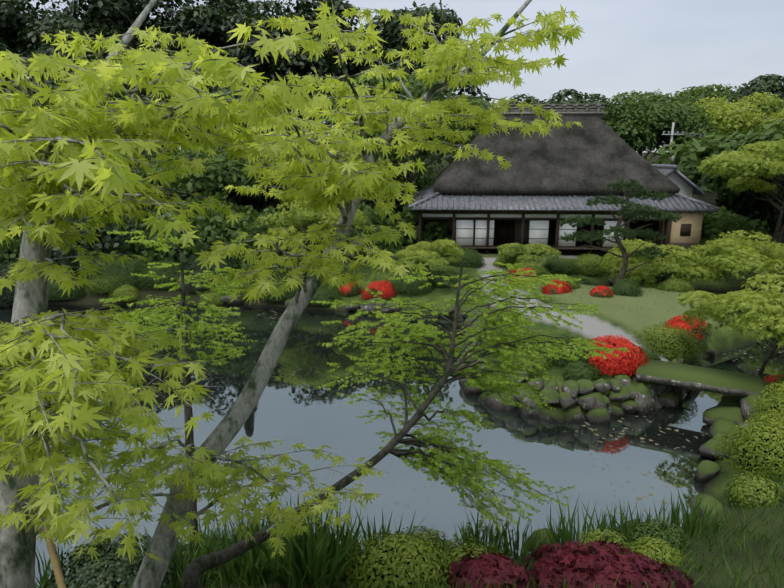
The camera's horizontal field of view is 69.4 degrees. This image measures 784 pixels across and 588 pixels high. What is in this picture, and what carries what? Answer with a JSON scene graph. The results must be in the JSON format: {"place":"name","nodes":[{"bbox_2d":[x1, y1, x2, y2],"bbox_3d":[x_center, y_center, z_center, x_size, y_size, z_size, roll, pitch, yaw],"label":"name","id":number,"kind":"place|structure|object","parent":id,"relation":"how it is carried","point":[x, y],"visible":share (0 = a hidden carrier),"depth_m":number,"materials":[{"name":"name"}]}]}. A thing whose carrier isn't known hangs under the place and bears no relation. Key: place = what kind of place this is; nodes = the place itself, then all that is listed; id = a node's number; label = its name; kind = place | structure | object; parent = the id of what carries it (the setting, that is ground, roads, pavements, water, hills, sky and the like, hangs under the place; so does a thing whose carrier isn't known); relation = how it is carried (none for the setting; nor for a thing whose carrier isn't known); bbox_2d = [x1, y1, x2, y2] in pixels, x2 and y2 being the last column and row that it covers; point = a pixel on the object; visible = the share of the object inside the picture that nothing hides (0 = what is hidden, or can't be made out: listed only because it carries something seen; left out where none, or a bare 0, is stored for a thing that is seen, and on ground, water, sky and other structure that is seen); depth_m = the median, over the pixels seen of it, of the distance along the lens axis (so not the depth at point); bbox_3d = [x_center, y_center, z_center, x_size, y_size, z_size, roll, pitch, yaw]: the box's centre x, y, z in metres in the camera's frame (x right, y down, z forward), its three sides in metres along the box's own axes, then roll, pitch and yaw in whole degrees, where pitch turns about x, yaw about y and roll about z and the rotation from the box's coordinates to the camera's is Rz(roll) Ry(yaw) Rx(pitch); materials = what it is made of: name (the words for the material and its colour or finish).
{"place":"outdoors","nodes":[
{"label":"outdoors","id":0,"kind":"place"},
{"bbox_2d":[0,284,783,587],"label":"pond water","id":1,"kind":"structure","parent":0,"point":[656,457],"depth_m":11.74,"materials":[{"name":"liquid"}]},
{"bbox_2d":[5,152,783,587],"bbox_3d":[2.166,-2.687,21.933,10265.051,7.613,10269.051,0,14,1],"label":"garden ground","id":2,"kind":"structure","parent":0,"point":[615,312],"depth_m":16.87,"materials":[{"name":"plant"}]},
{"bbox_2d":[0,278,13,307],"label":"shrub","id":3,"kind":"object","parent":2,"relation":"on","point":[5,298],"depth_m":21.79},
{"bbox_2d":[0,220,24,272],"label":"understory bush","id":4,"kind":"object","parent":2,"relation":"on","point":[14,245],"depth_m":23.78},
{"bbox_2d":[0,54,37,95],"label":"tree","id":5,"kind":"object","parent":2,"relation":"on","point":[12,76],"depth_m":47.89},
{"bbox_2d":[0,260,53,300],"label":"shrub","id":6,"kind":"object","parent":2,"relation":"on","point":[5,273],"depth_m":22.13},
{"bbox_2d":[0,0,132,74],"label":"tree","id":7,"kind":"object","parent":2,"relation":"on","point":[14,20],"depth_m":62.50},
{"bbox_2d":[48,277,87,299],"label":"shrub","id":8,"kind":"object","parent":2,"relation":"on","point":[59,293],"depth_m":22.22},
{"bbox_2d":[2,78,170,159],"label":"tree","id":9,"kind":"object","parent":2,"relation":"on","point":[54,86],"depth_m":41.40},
{"bbox_2d":[51,207,152,279],"bbox_3d":[-13.269,-2.576,25.280,6.708,3.795,4.839,0,14,1],"label":"understory bush","id":10,"kind":"object","parent":2,"relation":"on","point":[118,239],"depth_m":24.15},
{"bbox_2d":[82,272,138,293],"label":"shrub","id":11,"kind":"object","parent":2,"relation":"on","point":[98,287],"depth_m":22.57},
{"bbox_2d":[43,533,182,587],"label":"shrub","id":12,"kind":"object","parent":2,"relation":"on","point":[87,561],"depth_m":5.96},
{"bbox_2d":[78,256,152,289],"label":"shrub","id":13,"kind":"object","parent":2,"relation":"on","point":[124,271],"depth_m":22.96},
{"bbox_2d":[16,0,222,99],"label":"tree","id":14,"kind":"object","parent":2,"relation":"on","point":[108,18],"depth_m":54.92,"materials":[{"name":"plant"}]},
{"bbox_2d":[109,284,140,301],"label":"shrub","id":15,"kind":"object","parent":2,"relation":"on","point":[128,292],"depth_m":22.34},
{"bbox_2d":[101,142,176,174],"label":"understory bush","id":16,"kind":"object","parent":2,"relation":"on","point":[148,157],"depth_m":34.89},
{"bbox_2d":[107,207,173,258],"bbox_3d":[-11.931,-2.614,26.743,6.196,3.116,4.635,0,14,1],"label":"understory bush","id":17,"kind":"object","parent":2,"relation":"on","point":[154,211],"depth_m":26.09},
{"bbox_2d":[136,260,180,289],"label":"shrub","id":18,"kind":"object","parent":2,"relation":"on","point":[155,269],"depth_m":23.08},
{"bbox_2d":[130,166,206,215],"bbox_3d":[-13.389,-4.824,31.978,8.278,4.966,5.685,0,14,1],"label":"tree","id":19,"kind":"object","parent":2,"relation":"on","point":[152,205],"depth_m":30.60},
{"bbox_2d":[112,197,238,273],"bbox_3d":[-9.140,-2.571,25.602,6.452,3.570,4.488,0,14,1],"label":"understory bush","id":20,"kind":"object","parent":2,"relation":"on","point":[201,223],"depth_m":24.69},
{"bbox_2d":[176,270,221,292],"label":"shrub","id":21,"kind":"object","parent":2,"relation":"on","point":[198,288],"depth_m":22.87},
{"bbox_2d":[136,146,277,202],"bbox_3d":[-9.833,-5.169,30.516,7.406,5.911,8.510,0,14,1],"label":"tree","id":22,"kind":"object","parent":2,"relation":"on","point":[217,164],"depth_m":28.30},
{"bbox_2d":[179,251,236,275],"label":"shrub","id":23,"kind":"object","parent":2,"relation":"on","point":[199,266],"depth_m":23.77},
{"bbox_2d":[173,529,244,580],"bbox_3d":[-2.339,3.416,7.306,1.362,0.584,1.085,0,14,1],"label":"shrub","id":24,"kind":"object","parent":2,"relation":"on","point":[213,547],"depth_m":7.30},
{"bbox_2d":[199,290,225,304],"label":"shrub","id":25,"kind":"object","parent":2,"relation":"on","point":[217,300],"depth_m":22.26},
{"bbox_2d":[174,190,253,228],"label":"understory bush","id":26,"kind":"object","parent":2,"relation":"on","point":[235,208],"depth_m":27.23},
{"bbox_2d":[165,132,270,212],"bbox_3d":[-10.959,-6.138,33.359,8.587,6.640,5.890,0,14,1],"label":"tree","id":27,"kind":"object","parent":2,"relation":"on","point":[235,192],"depth_m":32.36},
{"bbox_2d":[120,0,325,98],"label":"tree","id":28,"kind":"object","parent":2,"relation":"on","point":[219,22],"depth_m":57.86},
{"bbox_2d":[146,67,300,151],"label":"tree","id":29,"kind":"object","parent":2,"relation":"on","point":[215,90],"depth_m":42.00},
{"bbox_2d":[209,276,253,298],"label":"shrub","id":30,"kind":"object","parent":2,"relation":"on","point":[243,285],"depth_m":22.36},
{"bbox_2d":[237,115,290,201],"bbox_3d":[-8.576,-8.585,40.275,9.446,8.425,7.190,0,14,1],"label":"tree","id":31,"kind":"object","parent":2,"relation":"on","point":[264,132],"depth_m":38.84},
{"bbox_2d":[241,263,287,287],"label":"shrub","id":32,"kind":"object","parent":2,"relation":"on","point":[281,276],"depth_m":23.06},
{"bbox_2d":[216,206,314,274],"bbox_3d":[-5.857,-2.430,25.654,5.420,3.149,4.500,0,14,1],"label":"understory bush","id":33,"kind":"object","parent":2,"relation":"on","point":[246,225],"depth_m":24.64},
{"bbox_2d":[260,278,296,301],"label":"shrub","id":34,"kind":"object","parent":2,"relation":"on","point":[286,296],"depth_m":21.95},
{"bbox_2d":[242,182,318,220],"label":"understory bush","id":35,"kind":"object","parent":2,"relation":"on","point":[265,203],"depth_m":31.72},
{"bbox_2d":[246,47,348,129],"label":"tree","id":36,"kind":"object","parent":2,"relation":"on","point":[293,70],"depth_m":52.02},
{"bbox_2d":[254,199,367,251],"bbox_3d":[-3.446,-2.405,24.133,4.999,3.309,4.855,0,14,1],"label":"tree","id":37,"kind":"object","parent":2,"relation":"on","point":[293,213],"depth_m":22.96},
{"bbox_2d":[0,0,626,587],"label":"maple tree","id":38,"kind":"object","parent":2,"relation":"on","point":[18,548],"depth_m":4.26,"materials":[{"name":"plant"}]},
{"bbox_2d":[37,505,66,587],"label":"bamboo stake","id":39,"kind":"object","parent":38,"relation":"attached to","point":[56,566],"visible":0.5,"depth_m":3.69,"materials":[{"name":"beige"}]},
{"bbox_2d":[0,1,584,563],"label":"maple leaves","id":40,"kind":"object","parent":38,"relation":"attached to","point":[102,177],"visible":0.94,"depth_m":3.21,"materials":[{"name":"green plant"}]},
{"bbox_2d":[88,230,627,531],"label":"green maple leaves","id":41,"kind":"object","parent":38,"relation":"attached to","point":[499,466],"visible":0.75,"depth_m":7.87,"materials":[{"name":"green plant"}]},
{"bbox_2d":[289,271,341,292],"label":"shrub","id":42,"kind":"object","parent":2,"relation":"on","point":[320,285],"depth_m":22.12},
{"bbox_2d":[220,0,411,127],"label":"tree","id":43,"kind":"object","parent":2,"relation":"on","point":[327,65],"depth_m":54.38,"materials":[{"name":"plant"}]},
{"bbox_2d":[258,128,392,179],"bbox_3d":[-3.817,-5.792,31.038,7.760,6.740,7.400,0,14,1],"label":"tree","id":44,"kind":"object","parent":2,"relation":"on","point":[348,155],"visible":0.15,"depth_m":28.99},
{"bbox_2d":[309,286,343,306],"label":"shrub","id":45,"kind":"object","parent":2,"relation":"on","point":[321,297],"depth_m":21.49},
{"bbox_2d":[338,282,362,295],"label":"azalea bush","id":46,"kind":"object","parent":2,"relation":"on","point":[353,291],"depth_m":21.93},
{"bbox_2d":[312,199,405,259],"bbox_3d":[-1.962,-3.356,28.546,5.350,3.335,4.303,0,14,1],"label":"understory bush","id":47,"kind":"object","parent":2,"relation":"on","point":[367,210],"depth_m":27.57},
{"bbox_2d":[341,195,386,223],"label":"understory bush","id":48,"kind":"object","parent":2,"relation":"on","point":[371,204],"depth_m":32.97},
{"bbox_2d":[307,68,440,154],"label":"tree","id":49,"kind":"object","parent":2,"relation":"on","point":[375,81],"visible":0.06,"depth_m":50.48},
{"bbox_2d":[360,280,396,299],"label":"azalea bush","id":50,"kind":"object","parent":2,"relation":"on","point":[387,285],"depth_m":21.45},
{"bbox_2d":[341,529,457,587],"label":"shrub","id":51,"kind":"object","parent":2,"relation":"on","point":[429,563],"depth_m":6.17,"materials":[{"name":"plant"}]},
{"bbox_2d":[338,75,478,210],"bbox_3d":[0.785,-8.285,35.094,9.540,9.842,9.029,0,14,1],"label":"tree","id":52,"kind":"object","parent":2,"relation":"on","point":[417,86],"depth_m":33.97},
{"bbox_2d":[369,138,447,225],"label":"tree","id":53,"kind":"object","parent":2,"relation":"on","point":[406,158],"depth_m":41.66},
{"bbox_2d":[35,262,783,587],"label":"grass iris blades","id":54,"kind":"object","parent":2,"relation":"on","point":[312,559],"visible":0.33,"depth_m":6.72,"materials":[{"name":"plant"}]},
{"bbox_2d":[389,271,434,295],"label":"shrub","id":55,"kind":"object","parent":2,"relation":"on","point":[414,284],"depth_m":21.65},
{"bbox_2d":[336,1,490,162],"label":"tree","id":56,"kind":"object","parent":2,"relation":"on","point":[389,30],"depth_m":57.60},
{"bbox_2d":[69,273,764,568],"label":"shore rocks","id":57,"kind":"object","parent":2,"relation":"on","point":[722,416],"visible":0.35,"depth_m":12.57,"materials":[{"name":"stone"}]},
{"bbox_2d":[389,525,453,556],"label":"shrub","id":58,"kind":"object","parent":2,"relation":"on","point":[435,538],"depth_m":7.53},
{"bbox_2d":[391,196,452,251],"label":"understory bush","id":59,"kind":"object","parent":2,"relation":"on","point":[407,214],"depth_m":29.93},
{"bbox_2d":[395,238,464,276],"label":"shrub","id":60,"kind":"object","parent":2,"relation":"on","point":[425,249],"depth_m":22.36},
{"bbox_2d":[426,268,464,288],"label":"shrub","id":61,"kind":"object","parent":2,"relation":"on","point":[442,273],"depth_m":22.33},
{"bbox_2d":[411,94,495,156],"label":"tree","id":62,"kind":"object","parent":2,"relation":"on","point":[482,103],"depth_m":52.39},
{"bbox_2d":[448,247,485,268],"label":"shrub","id":63,"kind":"object","parent":2,"relation":"on","point":[476,258],"depth_m":25.47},
{"bbox_2d":[435,536,501,580],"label":"shrub","id":64,"kind":"object","parent":2,"relation":"on","point":[466,549],"depth_m":6.64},
{"bbox_2d":[440,548,539,587],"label":"shrub","id":65,"kind":"object","parent":2,"relation":"on","point":[494,567],"visible":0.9,"depth_m":6.13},
{"bbox_2d":[484,303,522,325],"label":"shrub","id":66,"kind":"object","parent":2,"relation":"on","point":[501,317],"depth_m":16.93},
{"bbox_2d":[487,324,528,347],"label":"shrub","id":67,"kind":"object","parent":2,"relation":"on","point":[499,329],"depth_m":15.01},
{"bbox_2d":[493,255,525,268],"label":"shrub","id":68,"kind":"object","parent":2,"relation":"on","point":[498,258],"depth_m":25.95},
{"bbox_2d":[504,259,549,276],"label":"shrub","id":69,"kind":"object","parent":2,"relation":"on","point":[536,267],"depth_m":23.62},
{"bbox_2d":[506,346,551,377],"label":"shrub","id":70,"kind":"object","parent":2,"relation":"on","point":[537,373],"depth_m":13.27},
{"bbox_2d":[497,243,560,263],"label":"shrub","id":71,"kind":"object","parent":2,"relation":"on","point":[540,250],"depth_m":24.94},
{"bbox_2d":[476,98,589,133],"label":"tree","id":72,"kind":"object","parent":2,"relation":"on","point":[568,101],"depth_m":46.12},
{"bbox_2d":[540,279,574,294],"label":"azalea bush","id":73,"kind":"object","parent":2,"relation":"on","point":[561,290],"depth_m":19.52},
{"bbox_2d":[503,89,616,109],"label":"tree","id":74,"kind":"object","parent":2,"relation":"on","point":[596,98],"visible":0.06,"depth_m":57.84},
{"bbox_2d":[412,195,709,257],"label":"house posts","id":75,"kind":"object","parent":2,"relation":"on","point":[487,247],"depth_m":28.68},
{"bbox_2d":[455,219,625,246],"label":"shoji frames","id":76,"kind":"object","parent":75,"relation":"on","point":[528,232],"visible":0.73,"depth_m":28.95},
{"bbox_2d":[456,219,624,246],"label":"shoji screens","id":77,"kind":"object","parent":76,"relation":"in","point":[464,236],"visible":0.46,"depth_m":28.96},
{"bbox_2d":[408,186,719,211],"bbox_3d":[8.679,-5.829,33.132,15.147,0.935,11.142,1,14,4],"label":"tiled roof eave","id":78,"kind":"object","parent":75,"relation":"on","point":[433,200],"depth_m":28.41,"materials":[{"name":"tile"}]},
{"bbox_2d":[540,277,581,289],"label":"shrub","id":79,"kind":"object","parent":2,"relation":"on","point":[576,285],"depth_m":20.06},
{"bbox_2d":[542,256,581,274],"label":"shrub","id":80,"kind":"object","parent":2,"relation":"on","point":[562,264],"depth_m":25.97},
{"bbox_2d":[536,332,591,366],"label":"shrub","id":81,"kind":"object","parent":2,"relation":"on","point":[560,361],"depth_m":13.37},
{"bbox_2d":[566,276,598,285],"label":"shrub","id":82,"kind":"object","parent":2,"relation":"on","point":[584,280],"depth_m":22.56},
{"bbox_2d":[562,360,603,381],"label":"shrub","id":83,"kind":"object","parent":2,"relation":"on","point":[575,370],"depth_m":12.87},
{"bbox_2d":[573,253,609,275],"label":"shrub","id":84,"kind":"object","parent":2,"relation":"on","point":[590,259],"depth_m":26.09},
{"bbox_2d":[589,285,613,297],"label":"azalea bush","id":85,"kind":"object","parent":2,"relation":"on","point":[603,287],"depth_m":18.83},
{"bbox_2d":[575,528,630,554],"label":"shrub","id":86,"kind":"object","parent":2,"relation":"on","point":[584,538],"depth_m":7.70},
{"bbox_2d":[522,538,693,587],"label":"red maple bush","id":87,"kind":"object","parent":2,"relation":"on","point":[598,562],"visible":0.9,"depth_m":6.24,"materials":[{"name":"plant"}]},
{"bbox_2d":[583,335,649,376],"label":"azalea bush","id":88,"kind":"object","parent":2,"relation":"on","point":[611,362],"depth_m":13.13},
{"bbox_2d":[558,176,683,285],"bbox_3d":[8.336,-2.197,20.878,4.319,4.249,2.432,0,14,1],"label":"pine tree","id":89,"kind":"object","parent":2,"relation":"on","point":[644,194],"depth_m":20.55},
{"bbox_2d":[611,277,643,296],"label":"shrub","id":90,"kind":"object","parent":2,"relation":"on","point":[633,285],"depth_m":19.13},
{"bbox_2d":[639,345,660,359],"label":"shrub","id":91,"kind":"object","parent":2,"relation":"on","point":[651,354],"depth_m":13.67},
{"bbox_2d":[624,534,689,565],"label":"shrub","id":92,"kind":"object","parent":2,"relation":"on","point":[640,542],"depth_m":7.17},
{"bbox_2d":[626,517,691,550],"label":"shrub","id":93,"kind":"object","parent":2,"relation":"on","point":[656,525],"depth_m":7.83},
{"bbox_2d":[602,89,722,163],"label":"tree","id":94,"kind":"object","parent":2,"relation":"on","point":[621,122],"depth_m":41.77,"materials":[{"name":"plant"}]},
{"bbox_2d":[599,238,732,285],"bbox_3d":[11.351,-0.662,23.827,5.386,3.122,4.916,0,14,1],"label":"shrub","id":95,"kind":"object","parent":2,"relation":"on","point":[651,267],"depth_m":22.61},
{"bbox_2d":[630,322,705,362],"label":"shrub","id":96,"kind":"object","parent":2,"relation":"on","point":[693,345],"depth_m":14.43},
{"bbox_2d":[655,277,693,292],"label":"shrub","id":97,"kind":"object","parent":2,"relation":"on","point":[675,287],"depth_m":20.45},
{"bbox_2d":[655,212,702,245],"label":"annex wall","id":98,"kind":"structure","parent":2,"relation":"on","point":[694,219],"depth_m":27.93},
{"bbox_2d":[663,212,699,260],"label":"wall","id":99,"kind":"structure","parent":98,"relation":"attached to","point":[685,229],"depth_m":28.05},
{"bbox_2d":[667,172,692,197],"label":"gable wall","id":100,"kind":"structure","parent":2,"relation":"on","point":[686,189],"depth_m":32.03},
{"bbox_2d":[651,164,703,194],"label":"roof","id":101,"kind":"structure","parent":100,"relation":"on","point":[666,170],"depth_m":31.73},
{"bbox_2d":[619,84,742,165],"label":"tree","id":102,"kind":"object","parent":2,"relation":"on","point":[698,93],"depth_m":54.08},
{"bbox_2d":[662,122,702,164],"bbox_3d":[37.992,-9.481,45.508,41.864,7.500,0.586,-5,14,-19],"label":"utility pole","id":103,"kind":"object","parent":2,"relation":"on","point":[671,140],"visible":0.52,"depth_m":38.32,"materials":[{"name":"grey concrete"}]},
{"bbox_2d":[663,314,712,340],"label":"azalea bush","id":104,"kind":"object","parent":2,"relation":"on","point":[677,321],"depth_m":16.16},
{"bbox_2d":[635,359,765,396],"bbox_3d":[6.875,1.882,12.741,2.488,0.220,1.099,7,15,27],"label":"footbridge","id":105,"kind":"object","parent":2,"relation":"on","point":[726,382],"depth_m":12.51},
{"bbox_2d":[631,377,777,422],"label":"bridge abutment rocks","id":106,"kind":"object","parent":2,"relation":"on","point":[644,396],"visible":0.27,"depth_m":12.69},
{"bbox_2d":[645,117,783,235],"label":"tree","id":107,"kind":"object","parent":2,"relation":"on","point":[695,152],"depth_m":35.44,"materials":[{"name":"plant"}]},
{"bbox_2d":[662,91,783,156],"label":"tree","id":108,"kind":"object","parent":2,"relation":"on","point":[733,116],"visible":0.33,"depth_m":42.23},
{"bbox_2d":[677,273,783,380],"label":"maple tree","id":109,"kind":"object","parent":2,"relation":"on","point":[755,304],"depth_m":12.41,"materials":[{"name":"plant"}]},
{"bbox_2d":[687,230,783,292],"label":"maple tree","id":110,"kind":"object","parent":2,"relation":"on","point":[762,259],"depth_m":21.28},
{"bbox_2d":[698,205,775,259],"bbox_3d":[17.173,-3.194,29.892,5.589,2.924,4.583,0,14,1],"label":"understory bush","id":111,"kind":"object","parent":2,"relation":"on","point":[730,222],"depth_m":28.69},
{"bbox_2d":[696,139,783,245],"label":"maple tree","id":112,"kind":"object","parent":2,"relation":"on","point":[736,162],"depth_m":25.65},
{"bbox_2d":[710,176,783,233],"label":"tree","id":113,"kind":"object","parent":2,"relation":"on","point":[741,201],"depth_m":37.85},
{"bbox_2d":[713,410,783,482],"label":"shrub","id":114,"kind":"object","parent":2,"relation":"on","point":[761,428],"depth_m":9.65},
{"bbox_2d":[721,74,783,106],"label":"tree","id":115,"kind":"object","parent":2,"relation":"on","point":[772,83],"visible":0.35,"depth_m":56.84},
{"bbox_2d":[723,471,783,509],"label":"shrub","id":116,"kind":"object","parent":2,"relation":"on","point":[753,498],"depth_m":8.73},
{"bbox_2d":[745,97,783,116],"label":"tree","id":117,"kind":"object","parent":2,"relation":"on","point":[773,107],"visible":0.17,"depth_m":45.03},
{"bbox_2d":[746,381,783,430],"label":"shrub","id":118,"kind":"object","parent":2,"relation":"on","point":[778,399],"depth_m":10.87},
{"bbox_2d":[772,366,783,401],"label":"shrub","id":119,"kind":"object","parent":2,"relation":"on","point":[780,377],"visible":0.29,"depth_m":12.44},
{"bbox_2d":[19,0,783,152],"label":"sky","id":120,"kind":"structure","parent":0,"point":[669,46],"materials":[{"name":"grey"}]},
{"bbox_2d":[438,219,528,241],"bbox_3d":[5.164,-3.548,30.281,5.800,1.550,0.040,1,14,4],"label":"sliding door","id":121,"kind":"structure","parent":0,"point":[517,237],"depth_m":30.24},
{"bbox_2d":[421,213,657,254],"bbox_3d":[8.679,-4.232,33.516,13.860,2.630,9.700,1,14,4],"label":"dark house interior","id":122,"kind":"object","parent":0,"point":[504,231],"depth_m":30.01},
{"bbox_2d":[422,213,660,218],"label":"house kokabe wall","id":123,"kind":"structure","parent":0,"point":[516,215],"depth_m":28.72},
{"bbox_2d":[432,117,679,194],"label":"thatched roof","id":124,"kind":"structure","parent":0,"point":[591,155],"depth_m":29.72,"materials":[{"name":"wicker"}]},
{"bbox_2d":[486,104,605,114],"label":"roof ridge","id":125,"kind":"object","parent":124,"relation":"on","point":[576,107],"visible":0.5,"depth_m":31.59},
{"bbox_2d":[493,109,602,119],"bbox_3d":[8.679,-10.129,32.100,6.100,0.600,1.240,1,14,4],"label":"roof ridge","id":126,"kind":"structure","parent":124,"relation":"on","point":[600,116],"depth_m":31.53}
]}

